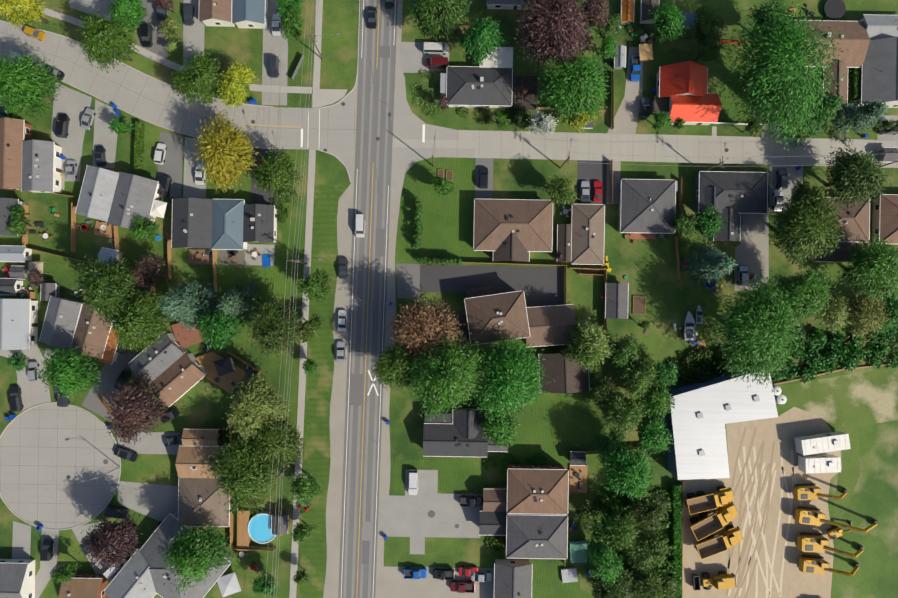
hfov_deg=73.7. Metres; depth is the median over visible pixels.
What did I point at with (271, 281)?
lawn
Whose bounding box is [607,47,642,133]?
drive
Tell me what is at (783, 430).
yard dirt
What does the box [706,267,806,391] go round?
tree
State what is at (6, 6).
tree
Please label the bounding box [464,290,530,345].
house
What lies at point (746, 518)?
yard rut
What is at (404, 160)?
road
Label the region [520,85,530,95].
patio set
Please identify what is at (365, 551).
road patch
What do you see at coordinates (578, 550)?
tarp
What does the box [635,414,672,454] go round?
tree
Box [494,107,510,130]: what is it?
tree
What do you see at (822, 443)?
site trailer
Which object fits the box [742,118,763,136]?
tree
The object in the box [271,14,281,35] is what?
car
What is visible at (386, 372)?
tree
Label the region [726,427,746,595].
yard rut
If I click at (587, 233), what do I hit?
house
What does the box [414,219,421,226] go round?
tree
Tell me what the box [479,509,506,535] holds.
house
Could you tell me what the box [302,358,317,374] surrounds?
tree
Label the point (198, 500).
house
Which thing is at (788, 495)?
yard rut
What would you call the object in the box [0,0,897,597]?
ground
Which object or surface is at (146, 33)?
car
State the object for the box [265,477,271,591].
wire
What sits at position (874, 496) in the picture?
rough field
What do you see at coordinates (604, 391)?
tree
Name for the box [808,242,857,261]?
house
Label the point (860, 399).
worn field
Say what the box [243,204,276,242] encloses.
house
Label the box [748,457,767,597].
yard rut
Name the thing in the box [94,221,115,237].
deck
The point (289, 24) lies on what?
tree
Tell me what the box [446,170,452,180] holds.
garden bed
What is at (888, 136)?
drive
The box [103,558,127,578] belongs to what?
car
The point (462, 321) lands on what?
house
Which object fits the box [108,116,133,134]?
tree
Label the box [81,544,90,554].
car
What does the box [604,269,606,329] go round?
fence
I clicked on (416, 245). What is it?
tree
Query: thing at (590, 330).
tree
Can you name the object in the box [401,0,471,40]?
tree
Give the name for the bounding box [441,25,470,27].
fence
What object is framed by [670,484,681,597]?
yard hedge
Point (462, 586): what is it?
car
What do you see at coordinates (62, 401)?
car
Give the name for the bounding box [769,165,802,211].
drive
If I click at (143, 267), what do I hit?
tree
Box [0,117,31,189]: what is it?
house
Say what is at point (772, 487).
yard rut
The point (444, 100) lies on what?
tree
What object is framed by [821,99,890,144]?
tree
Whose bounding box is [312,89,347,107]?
corner pad
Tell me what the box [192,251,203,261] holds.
patio set
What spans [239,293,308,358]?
tree
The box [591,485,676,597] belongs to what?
scrub lot
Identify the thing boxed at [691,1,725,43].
tree
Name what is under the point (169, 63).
sidewalk
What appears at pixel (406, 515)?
apron
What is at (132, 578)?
house
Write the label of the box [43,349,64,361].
patio
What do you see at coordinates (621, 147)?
street
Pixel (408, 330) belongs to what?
tree
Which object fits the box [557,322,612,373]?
tree
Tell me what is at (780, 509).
yard rut
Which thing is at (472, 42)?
tree
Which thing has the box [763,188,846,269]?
tree
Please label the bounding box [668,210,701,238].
tree
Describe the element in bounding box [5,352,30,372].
tree
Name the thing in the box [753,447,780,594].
yard rut
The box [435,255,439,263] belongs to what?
tree
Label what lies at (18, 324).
house
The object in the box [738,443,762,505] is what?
yard rut
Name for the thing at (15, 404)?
car
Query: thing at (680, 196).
fence
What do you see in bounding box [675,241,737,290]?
tree
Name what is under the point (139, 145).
hedge
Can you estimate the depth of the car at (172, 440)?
127.13 m
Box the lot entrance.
[396,264,420,298]
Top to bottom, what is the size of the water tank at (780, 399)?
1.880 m
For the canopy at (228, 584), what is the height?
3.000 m
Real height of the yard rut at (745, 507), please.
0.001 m
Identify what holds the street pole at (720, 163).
on the ground at (648, 268)
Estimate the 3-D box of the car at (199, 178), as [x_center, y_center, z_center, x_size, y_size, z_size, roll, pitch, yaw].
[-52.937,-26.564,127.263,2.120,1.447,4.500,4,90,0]
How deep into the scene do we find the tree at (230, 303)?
120.93 m
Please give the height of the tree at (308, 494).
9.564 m
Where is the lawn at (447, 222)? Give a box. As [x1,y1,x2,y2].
[399,159,473,260]
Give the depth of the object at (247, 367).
127.49 m
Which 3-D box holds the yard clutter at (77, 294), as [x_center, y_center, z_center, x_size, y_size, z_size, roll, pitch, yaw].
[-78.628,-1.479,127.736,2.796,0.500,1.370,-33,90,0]
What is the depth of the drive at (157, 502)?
127.98 m
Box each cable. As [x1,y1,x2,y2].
[274,490,279,589]
[280,262,295,472]
[295,42,312,259]
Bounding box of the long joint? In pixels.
[1,42,355,129]
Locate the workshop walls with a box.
[663,367,760,477]
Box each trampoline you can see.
[704,280,715,288]
[824,0,845,18]
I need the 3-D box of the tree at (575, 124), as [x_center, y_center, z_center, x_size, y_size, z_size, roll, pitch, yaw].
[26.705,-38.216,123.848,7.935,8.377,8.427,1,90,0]
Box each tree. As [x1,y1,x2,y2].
[0,0,48,29]
[0,48,63,119]
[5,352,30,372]
[6,210,31,236]
[8,205,29,217]
[22,269,48,287]
[36,342,105,401]
[51,561,80,585]
[71,251,142,325]
[73,11,139,73]
[78,510,142,570]
[104,289,174,357]
[104,370,169,447]
[107,0,151,36]
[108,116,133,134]
[128,215,159,243]
[131,252,164,290]
[153,0,174,12]
[157,280,218,329]
[158,18,180,39]
[160,517,232,594]
[165,41,180,52]
[170,49,225,108]
[193,105,262,193]
[193,308,247,351]
[204,433,285,517]
[217,58,258,108]
[217,279,263,323]
[222,370,290,438]
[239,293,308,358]
[246,414,307,474]
[250,572,279,597]
[251,145,305,206]
[274,0,302,18]
[278,6,305,41]
[286,470,323,507]
[290,523,317,543]
[292,567,310,584]
[293,313,324,343]
[295,267,331,304]
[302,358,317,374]
[371,339,417,392]
[384,293,471,362]
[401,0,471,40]
[404,328,486,421]
[412,241,420,248]
[413,214,420,220]
[413,237,420,243]
[414,201,422,206]
[414,210,422,214]
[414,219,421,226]
[414,228,423,234]
[415,223,422,229]
[417,256,423,264]
[422,256,427,264]
[427,257,431,265]
[430,256,436,265]
[431,174,456,197]
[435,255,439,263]
[438,94,449,110]
[439,257,444,265]
[443,258,448,265]
[453,11,509,65]
[456,257,462,265]
[469,331,555,421]
[476,399,520,447]
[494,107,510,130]
[513,0,596,70]
[514,113,528,129]
[526,107,558,139]
[535,49,614,127]
[542,172,580,205]
[552,252,565,259]
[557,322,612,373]
[559,109,599,132]
[569,316,613,369]
[572,499,602,533]
[576,0,611,27]
[584,540,623,588]
[586,375,619,413]
[589,427,628,465]
[589,570,637,597]
[593,13,621,39]
[594,509,614,533]
[596,34,618,59]
[598,441,656,500]
[600,505,638,549]
[601,391,649,438]
[605,333,644,369]
[614,354,662,400]
[620,528,673,572]
[628,571,679,597]
[629,490,672,534]
[633,382,674,421]
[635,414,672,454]
[637,319,651,331]
[648,0,688,45]
[651,110,673,130]
[652,360,679,386]
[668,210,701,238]
[673,118,685,129]
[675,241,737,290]
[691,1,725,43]
[693,34,724,62]
[695,204,724,241]
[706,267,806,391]
[716,0,857,149]
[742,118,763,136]
[746,0,792,34]
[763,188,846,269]
[775,265,835,319]
[779,93,843,149]
[785,178,831,209]
[813,291,853,333]
[818,145,895,211]
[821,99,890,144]
[837,230,897,300]
[841,290,890,339]
[867,119,882,131]
[874,291,897,335]
[880,118,896,131]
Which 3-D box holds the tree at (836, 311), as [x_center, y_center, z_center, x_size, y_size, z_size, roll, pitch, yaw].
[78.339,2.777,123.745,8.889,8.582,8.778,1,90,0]
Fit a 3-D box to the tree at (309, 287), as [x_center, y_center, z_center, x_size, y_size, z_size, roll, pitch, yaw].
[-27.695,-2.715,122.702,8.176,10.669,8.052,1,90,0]
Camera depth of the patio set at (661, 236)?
127.24 m
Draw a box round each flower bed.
[410,81,440,116]
[418,69,434,79]
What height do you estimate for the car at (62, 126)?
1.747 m
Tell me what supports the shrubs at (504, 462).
on the ground at (648, 268)
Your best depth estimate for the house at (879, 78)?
123.60 m
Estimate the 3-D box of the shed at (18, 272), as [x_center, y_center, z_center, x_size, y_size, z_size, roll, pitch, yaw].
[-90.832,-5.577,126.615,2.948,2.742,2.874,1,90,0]
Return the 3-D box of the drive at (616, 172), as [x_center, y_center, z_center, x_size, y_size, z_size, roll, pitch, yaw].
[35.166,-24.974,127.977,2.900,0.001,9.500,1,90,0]
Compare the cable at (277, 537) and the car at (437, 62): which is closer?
the cable at (277, 537)
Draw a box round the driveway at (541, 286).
[420,265,562,305]
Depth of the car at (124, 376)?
127.14 m
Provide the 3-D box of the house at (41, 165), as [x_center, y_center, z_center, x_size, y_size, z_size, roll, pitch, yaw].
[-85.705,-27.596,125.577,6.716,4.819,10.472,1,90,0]
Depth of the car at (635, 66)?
126.98 m
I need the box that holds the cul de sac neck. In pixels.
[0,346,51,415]
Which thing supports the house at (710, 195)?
on the ground at (648, 268)
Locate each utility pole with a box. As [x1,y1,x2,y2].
[274,461,306,477]
[287,259,322,264]
[305,33,339,59]
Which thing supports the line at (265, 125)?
on the street at (104, 87)
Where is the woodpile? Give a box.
[786,8,796,18]
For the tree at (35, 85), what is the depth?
116.59 m
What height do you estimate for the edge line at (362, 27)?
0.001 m
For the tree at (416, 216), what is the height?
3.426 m
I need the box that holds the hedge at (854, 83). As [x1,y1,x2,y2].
[848,68,861,99]
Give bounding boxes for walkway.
[61,148,65,189]
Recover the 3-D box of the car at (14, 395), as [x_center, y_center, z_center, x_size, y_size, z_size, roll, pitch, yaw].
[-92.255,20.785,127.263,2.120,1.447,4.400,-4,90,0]
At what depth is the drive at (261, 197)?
127.98 m
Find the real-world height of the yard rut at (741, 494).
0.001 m
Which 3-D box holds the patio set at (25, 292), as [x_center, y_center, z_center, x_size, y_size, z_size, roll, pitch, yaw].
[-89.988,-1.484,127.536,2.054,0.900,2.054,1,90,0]
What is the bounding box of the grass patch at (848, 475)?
[823,418,859,522]
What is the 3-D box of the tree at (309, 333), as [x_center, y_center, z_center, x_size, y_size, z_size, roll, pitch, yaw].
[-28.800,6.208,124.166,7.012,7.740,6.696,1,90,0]
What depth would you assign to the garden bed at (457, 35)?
127.77 m
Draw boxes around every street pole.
[560,138,571,168]
[704,142,725,170]
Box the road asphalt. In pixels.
[338,0,397,597]
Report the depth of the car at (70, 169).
127.19 m
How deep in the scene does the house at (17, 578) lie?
124.65 m
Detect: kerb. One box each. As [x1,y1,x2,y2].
[0,20,272,106]
[45,74,270,148]
[317,68,357,108]
[317,149,350,182]
[357,0,359,67]
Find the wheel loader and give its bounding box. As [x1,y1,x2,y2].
[692,571,736,589]
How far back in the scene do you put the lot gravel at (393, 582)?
127.98 m
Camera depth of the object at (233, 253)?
127.49 m
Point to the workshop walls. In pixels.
(671, 462)
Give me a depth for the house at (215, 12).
124.43 m
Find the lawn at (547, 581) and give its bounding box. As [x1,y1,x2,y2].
[533,562,579,597]
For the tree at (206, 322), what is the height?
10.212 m
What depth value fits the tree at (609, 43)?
122.46 m
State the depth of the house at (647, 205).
124.24 m
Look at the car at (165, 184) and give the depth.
126.77 m
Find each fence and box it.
[22,204,97,264]
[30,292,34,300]
[71,202,75,251]
[113,225,119,262]
[167,232,171,276]
[212,250,216,288]
[227,351,260,378]
[229,420,231,443]
[230,513,276,550]
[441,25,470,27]
[461,262,566,304]
[537,107,605,112]
[569,268,605,269]
[585,447,644,454]
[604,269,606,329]
[610,159,612,203]
[612,71,613,128]
[675,236,679,279]
[679,178,681,236]
[680,480,682,597]
[711,122,761,124]
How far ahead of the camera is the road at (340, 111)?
127.97 m
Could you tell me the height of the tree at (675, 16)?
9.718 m
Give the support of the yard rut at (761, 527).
on the yard dirt
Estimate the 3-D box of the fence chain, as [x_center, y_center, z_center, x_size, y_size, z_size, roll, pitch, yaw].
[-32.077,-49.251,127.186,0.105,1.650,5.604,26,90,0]
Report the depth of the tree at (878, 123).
124.97 m
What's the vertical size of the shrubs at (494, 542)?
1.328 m
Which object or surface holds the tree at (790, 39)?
on the ground at (648, 268)
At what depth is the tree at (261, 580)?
122.71 m
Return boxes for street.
[0,21,355,149]
[392,130,897,167]
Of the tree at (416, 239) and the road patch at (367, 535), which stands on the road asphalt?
the road patch at (367, 535)
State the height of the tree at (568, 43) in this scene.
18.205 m
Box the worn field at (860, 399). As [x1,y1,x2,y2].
[781,367,897,427]
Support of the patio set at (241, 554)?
on the ground at (648, 268)
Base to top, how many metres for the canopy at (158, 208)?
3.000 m
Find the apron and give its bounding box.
[378,470,482,554]
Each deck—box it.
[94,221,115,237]
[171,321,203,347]
[189,249,209,264]
[196,351,246,392]
[237,509,250,550]
[512,76,536,109]
[569,464,587,492]
[630,233,655,238]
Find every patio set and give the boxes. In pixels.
[21,287,32,296]
[39,230,52,241]
[97,222,108,232]
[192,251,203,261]
[211,377,219,385]
[235,551,247,560]
[248,248,260,260]
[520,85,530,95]
[560,206,570,216]
[572,470,581,479]
[655,233,667,242]
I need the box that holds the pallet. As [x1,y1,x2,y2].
[697,340,704,349]
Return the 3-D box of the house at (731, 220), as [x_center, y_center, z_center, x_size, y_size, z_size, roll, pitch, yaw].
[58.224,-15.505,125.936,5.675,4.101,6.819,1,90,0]
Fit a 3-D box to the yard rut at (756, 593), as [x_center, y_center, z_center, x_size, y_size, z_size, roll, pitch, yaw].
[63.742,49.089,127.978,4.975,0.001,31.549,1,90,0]
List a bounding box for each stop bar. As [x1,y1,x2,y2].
[301,129,302,146]
[422,125,424,141]
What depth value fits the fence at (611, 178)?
127.02 m
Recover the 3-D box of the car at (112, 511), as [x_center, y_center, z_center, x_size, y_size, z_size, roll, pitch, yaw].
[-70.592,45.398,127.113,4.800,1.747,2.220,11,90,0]
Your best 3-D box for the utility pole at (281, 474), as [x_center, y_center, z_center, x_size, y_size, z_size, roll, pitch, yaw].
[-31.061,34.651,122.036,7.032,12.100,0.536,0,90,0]
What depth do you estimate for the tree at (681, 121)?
124.56 m
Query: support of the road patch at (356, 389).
on the road asphalt
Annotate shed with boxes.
[8,266,28,278]
[580,120,593,128]
[878,147,897,161]
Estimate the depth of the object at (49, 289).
125.62 m
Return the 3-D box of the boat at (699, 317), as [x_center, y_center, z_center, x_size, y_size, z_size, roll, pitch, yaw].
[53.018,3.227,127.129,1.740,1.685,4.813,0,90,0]
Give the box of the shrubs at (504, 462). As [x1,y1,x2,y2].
[482,452,546,470]
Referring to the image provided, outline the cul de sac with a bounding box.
[0,403,119,528]
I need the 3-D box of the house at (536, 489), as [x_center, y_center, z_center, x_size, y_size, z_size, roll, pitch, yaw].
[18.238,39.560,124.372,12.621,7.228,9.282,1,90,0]
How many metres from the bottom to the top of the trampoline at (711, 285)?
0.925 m
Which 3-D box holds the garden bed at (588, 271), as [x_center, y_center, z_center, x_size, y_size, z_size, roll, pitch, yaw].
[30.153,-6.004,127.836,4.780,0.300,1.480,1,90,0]
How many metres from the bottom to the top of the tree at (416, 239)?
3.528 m
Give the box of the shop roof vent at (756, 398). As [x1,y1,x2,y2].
[753,395,759,401]
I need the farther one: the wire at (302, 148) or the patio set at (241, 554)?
the patio set at (241, 554)
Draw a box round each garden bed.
[425,28,460,37]
[438,169,443,177]
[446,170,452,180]
[579,267,601,274]
[632,296,644,313]
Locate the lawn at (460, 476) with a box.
[394,460,483,493]
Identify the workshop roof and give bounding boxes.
[670,372,777,479]
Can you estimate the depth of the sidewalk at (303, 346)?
127.88 m
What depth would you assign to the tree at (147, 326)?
117.18 m
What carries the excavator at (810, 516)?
on the yard dirt
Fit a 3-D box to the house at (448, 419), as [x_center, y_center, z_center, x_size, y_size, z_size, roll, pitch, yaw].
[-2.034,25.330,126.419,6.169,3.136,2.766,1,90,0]
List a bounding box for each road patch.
[349,374,362,405]
[361,540,369,563]
[363,521,371,551]
[375,228,384,255]
[376,46,389,57]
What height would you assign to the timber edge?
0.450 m
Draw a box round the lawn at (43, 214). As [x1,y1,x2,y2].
[29,206,70,226]
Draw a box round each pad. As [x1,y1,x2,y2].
[210,250,216,264]
[219,250,244,264]
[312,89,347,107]
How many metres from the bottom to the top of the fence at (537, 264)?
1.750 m
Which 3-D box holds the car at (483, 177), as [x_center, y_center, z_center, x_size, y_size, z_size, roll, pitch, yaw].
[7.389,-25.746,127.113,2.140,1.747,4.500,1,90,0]
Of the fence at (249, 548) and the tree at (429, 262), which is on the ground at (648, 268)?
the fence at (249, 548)
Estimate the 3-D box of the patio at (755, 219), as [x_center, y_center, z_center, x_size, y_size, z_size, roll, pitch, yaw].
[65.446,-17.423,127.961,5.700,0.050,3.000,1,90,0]
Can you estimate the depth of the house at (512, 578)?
124.42 m
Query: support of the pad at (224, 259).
on the ground at (648, 268)
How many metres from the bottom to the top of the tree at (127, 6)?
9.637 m
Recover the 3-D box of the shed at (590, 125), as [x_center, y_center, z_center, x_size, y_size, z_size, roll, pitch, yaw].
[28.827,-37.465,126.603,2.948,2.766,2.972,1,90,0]
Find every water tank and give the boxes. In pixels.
[773,385,781,395]
[774,394,786,403]
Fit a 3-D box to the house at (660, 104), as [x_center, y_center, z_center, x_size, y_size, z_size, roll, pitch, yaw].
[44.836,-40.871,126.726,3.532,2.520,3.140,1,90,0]
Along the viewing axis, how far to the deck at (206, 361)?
127.29 m
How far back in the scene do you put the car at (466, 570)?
127.19 m
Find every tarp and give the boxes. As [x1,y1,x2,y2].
[262,254,270,266]
[561,567,577,582]
[569,540,587,562]
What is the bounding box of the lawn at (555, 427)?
[514,393,598,462]
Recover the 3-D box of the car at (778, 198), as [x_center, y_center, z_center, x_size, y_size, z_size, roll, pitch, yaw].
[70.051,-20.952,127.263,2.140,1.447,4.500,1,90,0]
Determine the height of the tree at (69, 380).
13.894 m
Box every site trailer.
[794,431,850,455]
[798,454,840,473]
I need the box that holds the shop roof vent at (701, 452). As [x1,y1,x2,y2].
[699,450,704,455]
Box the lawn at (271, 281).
[220,203,305,296]
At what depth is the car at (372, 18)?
127.16 m
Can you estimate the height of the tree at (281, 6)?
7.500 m
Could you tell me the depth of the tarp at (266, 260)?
127.74 m
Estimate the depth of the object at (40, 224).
127.49 m
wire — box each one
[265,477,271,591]
[270,486,276,597]
[271,263,286,476]
[276,479,282,595]
[277,261,292,473]
[283,270,297,469]
[287,35,304,254]
[292,42,309,259]
[298,37,315,257]
[580,162,671,165]
[780,153,894,156]
[783,162,896,165]
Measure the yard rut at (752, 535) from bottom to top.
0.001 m
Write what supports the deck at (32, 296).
on the ground at (648, 268)
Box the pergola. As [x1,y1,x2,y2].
[514,72,537,106]
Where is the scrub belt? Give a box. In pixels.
[731,324,897,383]
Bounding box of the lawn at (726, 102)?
[721,60,751,120]
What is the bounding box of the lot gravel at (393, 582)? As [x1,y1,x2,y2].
[378,566,493,597]
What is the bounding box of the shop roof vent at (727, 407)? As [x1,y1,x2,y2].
[725,404,731,410]
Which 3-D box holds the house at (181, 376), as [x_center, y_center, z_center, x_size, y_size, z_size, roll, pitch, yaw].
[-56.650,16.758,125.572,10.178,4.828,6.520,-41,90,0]
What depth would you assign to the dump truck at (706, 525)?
125.85 m
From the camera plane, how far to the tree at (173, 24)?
123.78 m
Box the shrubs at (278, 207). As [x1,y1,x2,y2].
[268,197,288,222]
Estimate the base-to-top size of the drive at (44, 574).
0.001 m
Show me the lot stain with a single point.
(431, 513)
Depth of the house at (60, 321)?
124.10 m
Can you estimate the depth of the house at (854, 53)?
124.05 m
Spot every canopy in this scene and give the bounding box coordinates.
[28,262,47,273]
[151,200,170,218]
[217,570,243,596]
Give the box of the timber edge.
[772,363,894,385]
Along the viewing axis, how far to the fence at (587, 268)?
126.58 m
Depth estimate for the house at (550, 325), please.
124.01 m
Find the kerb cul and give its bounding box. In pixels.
[0,402,120,529]
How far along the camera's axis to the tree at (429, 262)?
125.22 m
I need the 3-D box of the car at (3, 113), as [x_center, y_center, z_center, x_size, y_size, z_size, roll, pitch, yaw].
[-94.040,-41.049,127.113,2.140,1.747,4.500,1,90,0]
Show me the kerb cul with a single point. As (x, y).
(78, 525)
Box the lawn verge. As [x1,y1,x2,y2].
[299,185,346,597]
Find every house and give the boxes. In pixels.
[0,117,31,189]
[0,198,25,235]
[0,245,31,261]
[0,278,22,294]
[0,299,37,349]
[0,559,34,597]
[21,139,61,192]
[39,295,82,348]
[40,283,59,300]
[58,574,106,597]
[70,303,116,358]
[75,165,118,221]
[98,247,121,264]
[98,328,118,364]
[104,549,156,597]
[106,172,159,229]
[128,331,188,385]
[139,511,232,597]
[149,352,207,406]
[171,197,211,248]
[175,445,232,477]
[178,478,232,526]
[181,428,221,445]
[199,0,234,26]
[211,199,247,249]
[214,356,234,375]
[232,0,267,28]
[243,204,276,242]
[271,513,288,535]
[423,423,487,456]
[425,413,452,423]
[440,73,446,94]
[446,66,512,107]
[452,408,484,438]
[457,314,469,342]
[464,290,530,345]
[466,285,498,297]
[473,199,552,251]
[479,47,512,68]
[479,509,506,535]
[483,487,506,511]
[486,0,526,9]
[488,437,507,451]
[493,233,529,261]
[494,559,532,597]
[506,514,567,558]
[507,464,568,514]
[526,304,575,346]
[539,353,589,393]
[557,224,571,261]
[570,204,604,264]
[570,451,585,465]
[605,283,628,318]
[614,45,625,69]
[618,179,675,233]
[621,0,633,24]
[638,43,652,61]
[640,0,659,23]
[652,96,669,113]
[656,61,707,97]
[665,93,721,124]
[681,13,696,29]
[695,171,767,213]
[696,187,721,213]
[710,208,740,240]
[797,20,869,69]
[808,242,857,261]
[818,60,847,109]
[822,197,869,241]
[853,37,897,107]
[859,14,897,39]
[872,194,897,243]
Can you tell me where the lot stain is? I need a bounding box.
[428,510,434,517]
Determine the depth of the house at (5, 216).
124.33 m
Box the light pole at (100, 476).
[81,466,119,481]
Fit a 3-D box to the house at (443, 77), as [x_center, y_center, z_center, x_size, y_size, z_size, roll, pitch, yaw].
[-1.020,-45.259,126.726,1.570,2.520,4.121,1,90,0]
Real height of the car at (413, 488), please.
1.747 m
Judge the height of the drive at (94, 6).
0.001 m
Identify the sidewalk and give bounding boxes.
[2,0,312,93]
[289,150,315,597]
[313,0,322,88]
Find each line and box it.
[239,124,291,126]
[341,169,357,592]
[356,163,373,597]
[361,0,363,57]
[373,186,388,587]
[377,0,379,58]
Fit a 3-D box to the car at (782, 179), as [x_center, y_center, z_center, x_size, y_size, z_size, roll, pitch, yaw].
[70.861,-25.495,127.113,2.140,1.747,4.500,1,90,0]
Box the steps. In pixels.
[712,126,716,136]
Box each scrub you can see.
[456,106,532,128]
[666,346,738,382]
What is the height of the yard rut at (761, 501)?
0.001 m
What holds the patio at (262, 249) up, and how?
on the ground at (648, 268)
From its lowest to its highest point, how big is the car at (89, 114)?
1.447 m
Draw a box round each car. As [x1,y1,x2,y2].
[0,101,12,116]
[6,51,20,65]
[8,389,23,411]
[9,386,20,397]
[23,26,45,40]
[27,362,39,381]
[40,538,53,560]
[44,65,64,80]
[54,385,62,397]
[55,114,69,137]
[57,391,69,406]
[65,160,76,180]
[81,108,95,129]
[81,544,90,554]
[94,146,106,165]
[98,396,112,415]
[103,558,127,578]
[104,505,128,518]
[113,446,137,461]
[114,369,130,390]
[116,336,126,353]
[141,24,152,47]
[154,143,166,164]
[156,0,167,19]
[159,175,171,197]
[161,409,179,423]
[163,434,181,445]
[183,4,193,25]
[195,163,204,184]
[268,56,279,77]
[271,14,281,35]
[336,341,345,362]
[338,258,347,278]
[338,310,346,330]
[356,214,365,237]
[367,7,376,28]
[384,0,393,8]
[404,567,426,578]
[408,469,418,494]
[423,42,447,54]
[426,57,447,68]
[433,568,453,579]
[450,580,474,592]
[458,565,477,576]
[460,495,482,506]
[471,571,492,581]
[479,167,487,188]
[580,181,589,202]
[592,181,602,201]
[629,56,640,81]
[639,97,650,117]
[737,265,748,285]
[772,190,783,210]
[776,168,788,189]
[878,125,897,134]
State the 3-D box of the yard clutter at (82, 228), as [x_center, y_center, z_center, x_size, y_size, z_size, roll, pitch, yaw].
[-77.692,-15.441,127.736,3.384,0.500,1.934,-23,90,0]
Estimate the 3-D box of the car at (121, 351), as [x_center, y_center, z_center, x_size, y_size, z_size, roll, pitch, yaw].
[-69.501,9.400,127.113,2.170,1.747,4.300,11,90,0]
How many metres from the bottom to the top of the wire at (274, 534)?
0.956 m
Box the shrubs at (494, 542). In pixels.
[484,535,505,555]
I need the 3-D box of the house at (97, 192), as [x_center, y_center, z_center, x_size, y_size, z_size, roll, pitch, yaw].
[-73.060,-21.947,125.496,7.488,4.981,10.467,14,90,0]
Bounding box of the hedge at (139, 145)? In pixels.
[133,121,144,169]
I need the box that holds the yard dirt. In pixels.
[683,407,841,597]
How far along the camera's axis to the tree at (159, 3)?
123.45 m
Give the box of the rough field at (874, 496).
[669,361,897,597]
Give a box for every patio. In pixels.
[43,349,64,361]
[245,244,273,265]
[742,211,768,224]
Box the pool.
[248,511,275,543]
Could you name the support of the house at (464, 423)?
on the ground at (648, 268)
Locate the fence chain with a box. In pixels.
[291,55,304,80]
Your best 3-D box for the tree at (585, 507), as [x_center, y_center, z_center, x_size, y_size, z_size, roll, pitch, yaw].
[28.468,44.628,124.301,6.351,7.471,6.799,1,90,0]
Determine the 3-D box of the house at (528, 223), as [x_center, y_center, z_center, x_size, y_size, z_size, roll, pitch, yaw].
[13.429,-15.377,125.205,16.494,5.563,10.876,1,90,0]
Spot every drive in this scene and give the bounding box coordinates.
[12,521,30,558]
[35,529,58,597]
[51,83,91,181]
[69,0,113,20]
[72,522,122,580]
[82,350,133,426]
[92,100,118,167]
[116,431,182,454]
[117,481,177,520]
[137,0,167,60]
[157,131,182,196]
[183,0,204,68]
[183,137,206,197]
[251,148,282,204]
[262,0,287,104]
[400,42,448,72]
[475,158,492,198]
[577,160,606,205]
[606,161,620,203]
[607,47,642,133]
[735,223,768,290]
[762,123,780,136]
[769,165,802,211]
[877,115,897,139]
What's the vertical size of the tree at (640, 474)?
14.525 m
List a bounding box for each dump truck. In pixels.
[685,486,733,514]
[689,501,738,540]
[695,525,742,559]
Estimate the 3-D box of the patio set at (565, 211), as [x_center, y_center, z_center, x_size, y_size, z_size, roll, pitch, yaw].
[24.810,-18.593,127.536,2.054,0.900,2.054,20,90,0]
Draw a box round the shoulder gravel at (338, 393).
[323,0,402,597]
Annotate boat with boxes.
[681,312,695,342]
[693,306,702,325]
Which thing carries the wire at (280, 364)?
attached to the utility pole at (281, 474)
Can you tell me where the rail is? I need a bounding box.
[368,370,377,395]
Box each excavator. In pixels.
[793,483,847,499]
[795,506,877,532]
[797,532,863,557]
[799,554,858,576]
[827,521,851,539]
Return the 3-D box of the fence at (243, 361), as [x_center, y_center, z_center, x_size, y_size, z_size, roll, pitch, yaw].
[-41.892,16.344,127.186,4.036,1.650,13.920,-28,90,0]
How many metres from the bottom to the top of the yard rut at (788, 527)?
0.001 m
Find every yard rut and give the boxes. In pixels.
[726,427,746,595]
[727,464,759,567]
[728,470,765,595]
[733,443,752,497]
[734,463,760,597]
[735,441,764,574]
[735,463,765,597]
[736,427,756,595]
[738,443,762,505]
[738,458,757,597]
[738,470,775,595]
[740,441,774,587]
[740,464,769,558]
[743,447,769,594]
[745,463,775,593]
[745,467,770,597]
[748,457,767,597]
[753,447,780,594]
[769,450,783,596]
[779,450,793,596]
[781,467,792,508]
[792,467,801,505]
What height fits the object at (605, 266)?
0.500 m
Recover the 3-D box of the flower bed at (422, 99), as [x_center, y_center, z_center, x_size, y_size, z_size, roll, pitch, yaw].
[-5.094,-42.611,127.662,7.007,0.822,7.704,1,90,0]
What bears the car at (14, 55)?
on the street at (104, 87)
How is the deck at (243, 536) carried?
on the ground at (648, 268)

